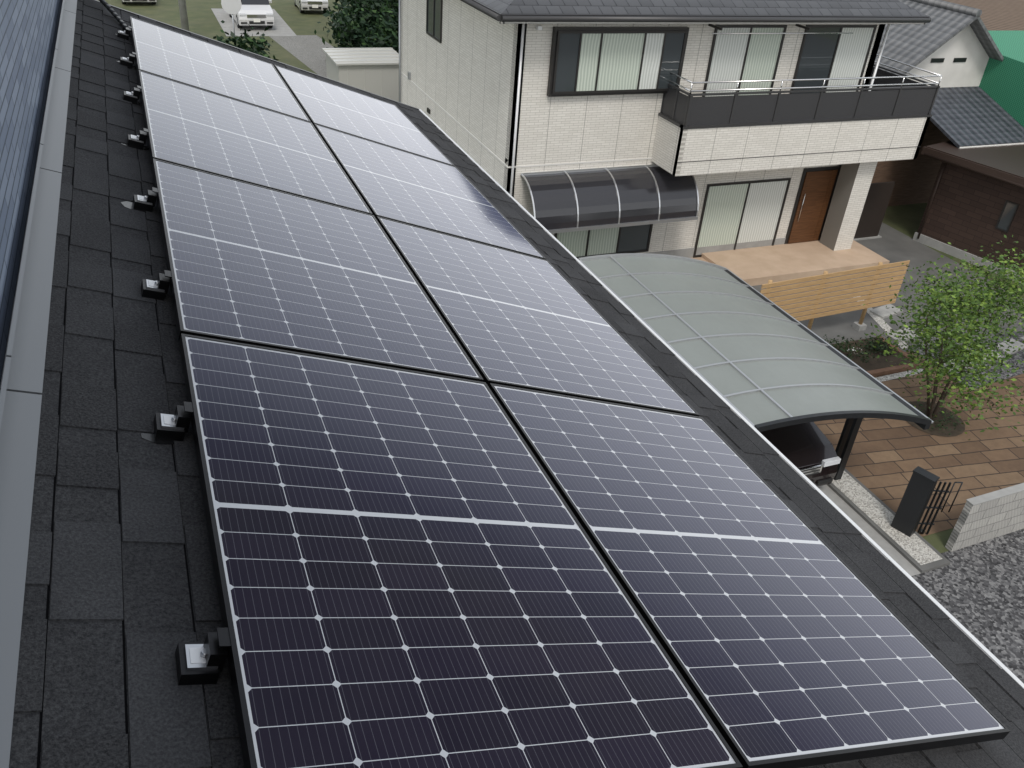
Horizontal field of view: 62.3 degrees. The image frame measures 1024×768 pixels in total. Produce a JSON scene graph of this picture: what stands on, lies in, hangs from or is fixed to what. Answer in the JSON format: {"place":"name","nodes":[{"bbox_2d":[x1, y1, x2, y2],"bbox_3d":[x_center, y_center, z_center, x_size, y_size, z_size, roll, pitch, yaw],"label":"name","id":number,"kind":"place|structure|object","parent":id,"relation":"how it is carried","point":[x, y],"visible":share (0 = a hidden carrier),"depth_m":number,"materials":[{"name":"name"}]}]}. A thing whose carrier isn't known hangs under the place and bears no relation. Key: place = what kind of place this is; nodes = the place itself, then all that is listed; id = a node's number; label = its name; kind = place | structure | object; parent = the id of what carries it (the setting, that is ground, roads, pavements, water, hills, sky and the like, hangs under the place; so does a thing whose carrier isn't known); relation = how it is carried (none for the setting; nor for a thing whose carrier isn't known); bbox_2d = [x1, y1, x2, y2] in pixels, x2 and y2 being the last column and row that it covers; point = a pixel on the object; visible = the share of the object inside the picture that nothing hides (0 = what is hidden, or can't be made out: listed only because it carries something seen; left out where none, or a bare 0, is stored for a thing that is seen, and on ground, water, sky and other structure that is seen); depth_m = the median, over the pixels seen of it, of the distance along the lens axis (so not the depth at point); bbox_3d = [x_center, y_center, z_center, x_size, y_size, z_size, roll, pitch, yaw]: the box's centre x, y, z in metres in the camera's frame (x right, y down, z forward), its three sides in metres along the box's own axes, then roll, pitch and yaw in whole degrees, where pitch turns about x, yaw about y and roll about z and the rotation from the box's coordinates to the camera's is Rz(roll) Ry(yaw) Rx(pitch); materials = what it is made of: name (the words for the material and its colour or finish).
{"place":"outdoors","nodes":[
{"label":"outdoors","id":0,"kind":"place"},
{"bbox_2d":[269,35,333,77],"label":"pavement","id":1,"kind":"structure","parent":0,"point":[308,51],"depth_m":40.23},
{"bbox_2d":[322,47,398,101],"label":"storage shed","id":2,"kind":"structure","parent":1,"relation":"on","point":[374,70],"depth_m":30.71,"materials":[{"name":"silver metal"}]},
{"bbox_2d":[401,0,526,194],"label":"house wall","id":3,"kind":"structure","parent":0,"point":[456,66],"depth_m":20.94,"materials":[{"name":"white tile"}]},
{"bbox_2d":[460,0,512,23],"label":"house roof","id":4,"kind":"structure","parent":3,"relation":"on","point":[494,9],"depth_m":17.14,"materials":[{"name":"grey tile"}]},
{"bbox_2d":[9,0,1023,767],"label":"roof shingles","id":5,"kind":"object","parent":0,"point":[121,598],"visible":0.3,"depth_m":2.36,"materials":[{"name":"black asphalt"}]},
{"bbox_2d":[99,0,131,37],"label":"roof cable","id":6,"kind":"object","parent":5,"relation":"on","point":[108,7],"visible":0.73,"depth_m":6.79,"materials":[{"name":"black plastic"}]},
{"bbox_2d":[116,26,131,39],"bbox_3d":[-2.935,-2.657,6.369,0.159,0.093,0.134,9,27,-31],"label":"mounting bracket","id":7,"kind":"object","parent":5,"relation":"on","point":[125,34],"visible":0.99,"depth_m":6.36,"materials":[{"name":"black"}]},
{"bbox_2d":[118,52,135,68],"bbox_3d":[-2.603,-2.200,5.714,0.141,0.093,0.134,9,27,-31],"label":"mounting bracket","id":8,"kind":"object","parent":5,"relation":"on","point":[128,62],"visible":1,"depth_m":5.71,"materials":[{"name":"black"}]},
{"bbox_2d":[123,85,141,104],"bbox_3d":[-2.279,-1.740,5.043,0.138,0.093,0.121,9,27,-31],"label":"mounting bracket","id":9,"kind":"object","parent":5,"relation":"on","point":[133,96],"visible":1,"depth_m":5.03,"materials":[{"name":"black metal"}]},
{"bbox_2d":[121,128,148,149],"bbox_3d":[-1.950,-1.287,4.395,0.155,0.093,0.123,9,27,-31],"label":"mounting bracket","id":10,"kind":"object","parent":5,"relation":"on","point":[137,141],"visible":0.99,"depth_m":4.38,"materials":[{"name":"black metal"}]},
{"bbox_2d":[129,16,310,121],"bbox_3d":[-2.230,-2.369,6.349,1.134,0.035,1.722,9,27,-31],"label":"solar panel","id":11,"kind":"object","parent":5,"relation":"on","point":[183,58],"visible":0.83,"depth_m":6.24,"materials":[{"name":"grey"}]},
{"bbox_2d":[274,64,454,165],"bbox_3d":[-1.252,-2.210,6.941,1.134,0.035,1.722,9,27,-31],"label":"solar panel","id":12,"kind":"object","parent":5,"relation":"on","point":[335,107],"visible":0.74,"depth_m":6.83,"materials":[{"name":"grey"}]},
{"bbox_2d":[314,123,545,259],"bbox_3d":[-0.598,-1.292,5.613,1.134,0.035,1.722,9,27,-31],"label":"solar panel","id":13,"kind":"object","parent":5,"relation":"on","point":[394,184],"visible":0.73,"depth_m":5.48,"materials":[{"name":"grey"}]},
{"bbox_2d":[179,333,742,767],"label":"solar panel","id":14,"kind":"object","parent":5,"relation":"on","point":[412,569],"visible":1,"depth_m":2.12,"materials":[{"name":"grey"}]},
{"bbox_2d":[376,216,698,416],"bbox_3d":[0.057,-0.375,4.284,1.134,0.035,1.722,9,27,-31],"label":"solar panel","id":15,"kind":"object","parent":5,"relation":"on","point":[516,319],"visible":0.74,"depth_m":4.11,"materials":[{"name":"grey"}]},
{"bbox_2d":[95,0,1023,688],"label":"roof trim","id":16,"kind":"structure","parent":5,"relation":"attached to","point":[929,596],"depth_m":4.39,"materials":[{"name":"grey metal"}]},
{"bbox_2d":[0,0,62,384],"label":"siding wall","id":17,"kind":"structure","parent":16,"relation":"attached to","point":[28,32],"depth_m":3.42,"materials":[{"name":"metal"}]},
{"bbox_2d":[0,0,76,767],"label":"roof ridge flashing","id":18,"kind":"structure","parent":16,"relation":"on","point":[21,387],"depth_m":2.35,"materials":[{"name":"silver metal"}]},
{"bbox_2d":[121,187,157,212],"bbox_3d":[-1.629,-0.822,3.711,0.145,0.093,0.124,9,27,-31],"label":"mounting bracket","id":19,"kind":"object","parent":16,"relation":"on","point":[147,202],"visible":1,"depth_m":3.70,"materials":[{"name":"black metal"}]},
{"bbox_2d":[141,270,171,300],"bbox_3d":[-1.301,-0.366,3.054,0.147,0.093,0.122,9,27,-31],"label":"mounting bracket","id":20,"kind":"object","parent":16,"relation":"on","point":[157,289],"visible":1,"depth_m":3.05,"materials":[{"name":"black metal"}]},
{"bbox_2d":[141,401,193,443],"bbox_3d":[-0.970,0.095,2.387,0.130,0.093,0.133,9,27,-31],"label":"mounting bracket","id":21,"kind":"object","parent":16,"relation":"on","point":[169,428],"visible":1,"depth_m":2.38,"materials":[{"name":"black metal"}]},
{"bbox_2d":[175,628,230,692],"bbox_3d":[-0.646,0.549,1.732,0.145,0.093,0.130,9,27,-31],"label":"mounting bracket","id":22,"kind":"object","parent":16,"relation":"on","point":[200,663],"visible":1,"depth_m":1.72,"materials":[{"name":"black metal"}]},
{"bbox_2d":[138,70,371,214],"bbox_3d":[-1.575,-1.452,5.021,1.134,0.035,1.722,9,27,-31],"label":"solar panel","id":23,"kind":"object","parent":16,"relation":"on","point":[192,127],"visible":0.8,"depth_m":4.87,"materials":[{"name":"grey"}]},
{"bbox_2d":[152,158,483,381],"bbox_3d":[-0.921,-0.534,3.693,1.134,0.035,1.722,9,27,-31],"label":"solar panel","id":24,"kind":"object","parent":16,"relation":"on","point":[251,264],"visible":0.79,"depth_m":3.49,"materials":[{"name":"grey"}]},
{"bbox_2d":[488,383,1009,767],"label":"solar panel","id":25,"kind":"object","parent":5,"relation":"on","point":[785,634],"visible":0.92,"depth_m":2.71,"materials":[{"name":"grey"}]},
{"bbox_2d":[98,0,1023,552],"bbox_3d":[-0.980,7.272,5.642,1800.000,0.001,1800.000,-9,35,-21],"label":"terrain","id":26,"kind":"structure","parent":0,"point":[202,20],"depth_m":43.47,"materials":[{"name":"green plant"}]},
{"bbox_2d":[121,0,155,3],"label":"white parked car","id":27,"kind":"object","parent":26,"relation":"on","point":[151,1],"visible":1,"depth_m":45.80,"materials":[{"name":"white paint"}]},
{"bbox_2d":[178,0,188,30],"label":"utility pole","id":28,"kind":"object","parent":26,"relation":"on","point":[183,15],"depth_m":39.03,"materials":[{"name":"concrete"}]},
{"bbox_2d":[221,0,241,33],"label":"road mirror","id":29,"kind":"object","parent":26,"relation":"on","point":[232,7],"visible":0.86,"depth_m":36.38,"materials":[{"name":"grey mirror"}]},
{"bbox_2d":[211,8,296,35],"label":"parking pad","id":30,"kind":"object","parent":26,"relation":"on","point":[281,27],"visible":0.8,"depth_m":43.47,"materials":[{"name":"concrete"}]},
{"bbox_2d":[229,0,273,27],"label":"car","id":31,"kind":"object","parent":30,"relation":"on","point":[255,12],"visible":0.84,"depth_m":42.60,"materials":[{"name":"white paint"}]},
{"bbox_2d":[213,0,398,60],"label":"shrubs","id":32,"kind":"object","parent":26,"relation":"on","point":[368,23],"visible":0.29,"depth_m":34.36,"materials":[{"name":"green plant"}]},
{"bbox_2d":[294,0,328,12],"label":"car","id":33,"kind":"object","parent":26,"relation":"on","point":[303,5],"visible":0.97,"depth_m":47.12,"materials":[{"name":"white paint"}]},
{"bbox_2d":[399,0,890,195],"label":"house downpipes","id":34,"kind":"object","parent":26,"relation":"on","point":[520,68],"visible":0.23,"depth_m":19.37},
{"bbox_2d":[913,117,929,158],"bbox_3d":[9.898,-7.443,23.522,0.120,1.100,4.000,-9,35,-21],"label":"balcony wall edge","id":35,"kind":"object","parent":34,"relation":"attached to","point":[916,154],"depth_m":21.97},
{"bbox_2d":[827,468,950,572],"bbox_3d":[5.448,1.162,15.864,0.600,0.064,6.600,-9,35,-21],"label":"gravel strip","id":36,"kind":"object","parent":26,"relation":"on","point":[919,552],"visible":0.37,"depth_m":14.12,"materials":[{"name":"gravel"}]},
{"bbox_2d":[891,466,962,536],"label":"folding gate","id":37,"kind":"structure","parent":26,"relation":"on","point":[916,497],"depth_m":13.62,"materials":[{"name":"grey metal"}]},
{"bbox_2d":[871,25,988,205],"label":"old house walls","id":38,"kind":"structure","parent":26,"relation":"on","point":[914,180],"depth_m":26.37,"materials":[{"name":"white paint"}]},
{"bbox_2d":[873,0,978,75],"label":"roof","id":39,"kind":"structure","parent":38,"relation":"attached to","point":[915,45],"depth_m":24.76,"materials":[{"name":"tile"}]},
{"bbox_2d":[911,0,981,17],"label":"roof ridge","id":40,"kind":"structure","parent":39,"relation":"on","point":[955,7],"depth_m":24.74,"materials":[{"name":"grey tile"}]},
{"bbox_2d":[930,58,966,62],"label":"gable vents","id":41,"kind":"object","parent":38,"relation":"attached to","point":[937,60],"visible":1,"depth_m":25.12,"materials":[{"name":"black metal"}]},
{"bbox_2d":[930,86,1023,148],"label":"tiled roof","id":42,"kind":"object","parent":38,"relation":"attached to","point":[969,117],"visible":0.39,"depth_m":24.82,"materials":[{"name":"grey tile"}]},
{"bbox_2d":[970,17,1003,61],"bbox_3d":[12.536,-12.914,30.221,4.519,0.080,12.400,28,17,-37],"label":"roof edge","id":43,"kind":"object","parent":38,"relation":"attached to","point":[983,35],"depth_m":24.96,"materials":[{"name":"tile"}]},
{"bbox_2d":[912,141,1023,283],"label":"brown outbuilding","id":44,"kind":"structure","parent":26,"relation":"on","point":[975,201],"depth_m":23.50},
{"bbox_2d":[945,483,1023,551],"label":"block wall","id":45,"kind":"structure","parent":26,"relation":"on","point":[989,516],"depth_m":13.64,"materials":[{"name":"concrete"}]},
{"bbox_2d":[979,31,1023,126],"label":"green garden net","id":46,"kind":"object","parent":26,"relation":"on","point":[1001,84],"visible":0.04,"depth_m":25.55,"materials":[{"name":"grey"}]},
{"bbox_2d":[503,24,885,258],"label":"house wall","id":47,"kind":"structure","parent":0,"point":[592,96],"depth_m":19.90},
{"bbox_2d":[520,164,698,233],"bbox_3d":[2.375,-4.433,20.072,4.410,1.120,0.988,-9,35,-21],"label":"awning","id":48,"kind":"object","parent":47,"relation":"attached to","point":[571,200],"visible":0.84,"depth_m":19.84,"materials":[{"name":"grey plastic"}]},
{"bbox_2d":[651,116,687,175],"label":"balcony side wall","id":49,"kind":"structure","parent":47,"relation":"attached to","point":[666,143],"depth_m":19.78,"materials":[{"name":"white tile"}]},
{"bbox_2d":[499,0,930,23],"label":"house roof","id":50,"kind":"structure","parent":47,"relation":"on","point":[833,11],"depth_m":18.49,"materials":[{"name":"grey tile"}]},
{"bbox_2d":[461,1,925,23],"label":"gutter","id":51,"kind":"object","parent":50,"relation":"attached to","point":[691,22],"depth_m":18.25,"materials":[{"name":"black metal"}]},
{"bbox_2d":[658,54,941,128],"bbox_3d":[6.560,-7.340,21.933,7.480,2.070,4.025,-9,35,-21],"label":"balcony railing","id":52,"kind":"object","parent":47,"relation":"attached to","point":[889,95],"depth_m":20.05,"materials":[{"name":"black metal"}]},
{"bbox_2d":[672,117,929,175],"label":"balcony wall","id":53,"kind":"structure","parent":47,"relation":"attached to","point":[733,149],"depth_m":20.58,"materials":[{"name":"white tile"}]},
{"bbox_2d":[693,240,889,285],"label":"house terrace","id":54,"kind":"structure","parent":0,"point":[753,266],"depth_m":22.69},
{"bbox_2d":[820,162,876,250],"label":"porch column","id":55,"kind":"structure","parent":54,"relation":"on","point":[852,187],"depth_m":22.94,"materials":[{"name":"white tile"}]},
{"bbox_2d":[834,418,862,479],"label":"carport posts","id":56,"kind":"object","parent":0,"point":[850,430],"visible":0.11,"depth_m":14.65,"materials":[{"name":"black metal"}]},
{"bbox_2d":[578,253,933,431],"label":"carport roof","id":57,"kind":"structure","parent":56,"relation":"on","point":[758,361],"depth_m":13.97,"materials":[{"name":"grey plastic"}]},
{"bbox_2d":[839,24,884,165],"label":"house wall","id":58,"kind":"structure","parent":0,"point":[874,55],"depth_m":21.35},
{"bbox_2d":[818,485,919,575],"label":"concrete curb","id":59,"kind":"structure","parent":0,"point":[894,554],"depth_m":13.99,"materials":[{"name":"concrete"}]},
{"bbox_2d":[760,422,840,486],"bbox_3d":[3.880,0.077,15.687,2.080,1.835,4.750,-9,35,-21],"label":"car","id":60,"kind":"object","parent":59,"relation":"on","point":[807,450],"visible":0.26,"depth_m":14.28,"materials":[{"name":"black paint"}]},
{"bbox_2d":[752,222,1023,351],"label":"ground","id":61,"kind":"structure","parent":0,"point":[892,245],"depth_m":21.98,"materials":[{"name":"concrete"}]},
{"bbox_2d":[760,260,909,330],"bbox_3d":[7.129,-1.803,19.136,4.306,1.720,0.231,-11,36,-23],"label":"wooden fence","id":62,"kind":"object","parent":61,"relation":"on","point":[859,325],"visible":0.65,"depth_m":19.02,"materials":[{"name":"wood"}]},
{"bbox_2d":[853,181,894,240],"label":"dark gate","id":63,"kind":"structure","parent":61,"relation":"on","point":[874,209],"depth_m":24.53,"materials":[{"name":"brown metal"}]},
{"bbox_2d":[853,296,907,348],"bbox_3d":[8.908,-1.555,20.544,0.240,0.001,2.775,0,33,-7],"label":"pebble curve","id":64,"kind":"object","parent":61,"relation":"on","point":[880,321],"visible":0.4,"depth_m":20.42,"materials":[{"name":"grey gravel"}]},
{"bbox_2d":[814,351,1023,536],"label":"paved patio","id":65,"kind":"structure","parent":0,"point":[887,457],"depth_m":16.09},
{"bbox_2d":[831,336,920,376],"bbox_3d":[7.222,-0.483,18.605,3.440,0.100,1.320,-9,35,-21],"label":"flower bed","id":66,"kind":"object","parent":65,"relation":"on","point":[873,367],"visible":0.21,"depth_m":18.72,"materials":[{"name":"soil"}]},
{"bbox_2d":[823,333,899,362],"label":"flower bed plants","id":67,"kind":"object","parent":66,"relation":"on","point":[867,346],"visible":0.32,"depth_m":18.85,"materials":[{"name":"green plant"}]},
{"bbox_2d":[876,368,922,381],"bbox_3d":[7.337,0.000,17.940,3.806,0.001,0.170,-10,36,-22],"label":"pebble bed","id":68,"kind":"object","parent":65,"relation":"on","point":[891,376],"depth_m":18.35,"materials":[{"name":"grey gravel"}]},
{"bbox_2d":[907,396,964,436],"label":"soil","id":69,"kind":"structure","parent":65,"relation":"on","point":[946,423],"depth_m":16.88,"materials":[{"name":"brown soil"}]},
{"bbox_2d":[856,235,1023,441],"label":"garden tree","id":70,"kind":"object","parent":69,"relation":"on","point":[976,303],"depth_m":15.87,"materials":[{"name":"green plant"}]},
{"bbox_2d":[914,331,1023,388],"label":"dark gravel bed","id":71,"kind":"object","parent":65,"relation":"on","point":[1015,356],"visible":0.33,"depth_m":19.14,"materials":[{"name":"grey gravel"}]},
{"bbox_2d":[869,304,1023,370],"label":"stepping stones","id":72,"kind":"object","parent":71,"relation":"on","point":[883,312],"visible":0.41,"depth_m":19.94,"materials":[{"name":"grey stone"}]},
{"bbox_2d":[911,529,1023,682],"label":"gravel yard","id":73,"kind":"structure","parent":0,"point":[976,591],"depth_m":13.01,"materials":[{"name":"grey gravel"}]},
{"bbox_2d":[943,0,1023,30],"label":"roof","id":74,"kind":"structure","parent":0,"point":[1002,15],"depth_m":68.92,"materials":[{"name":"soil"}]}
]}

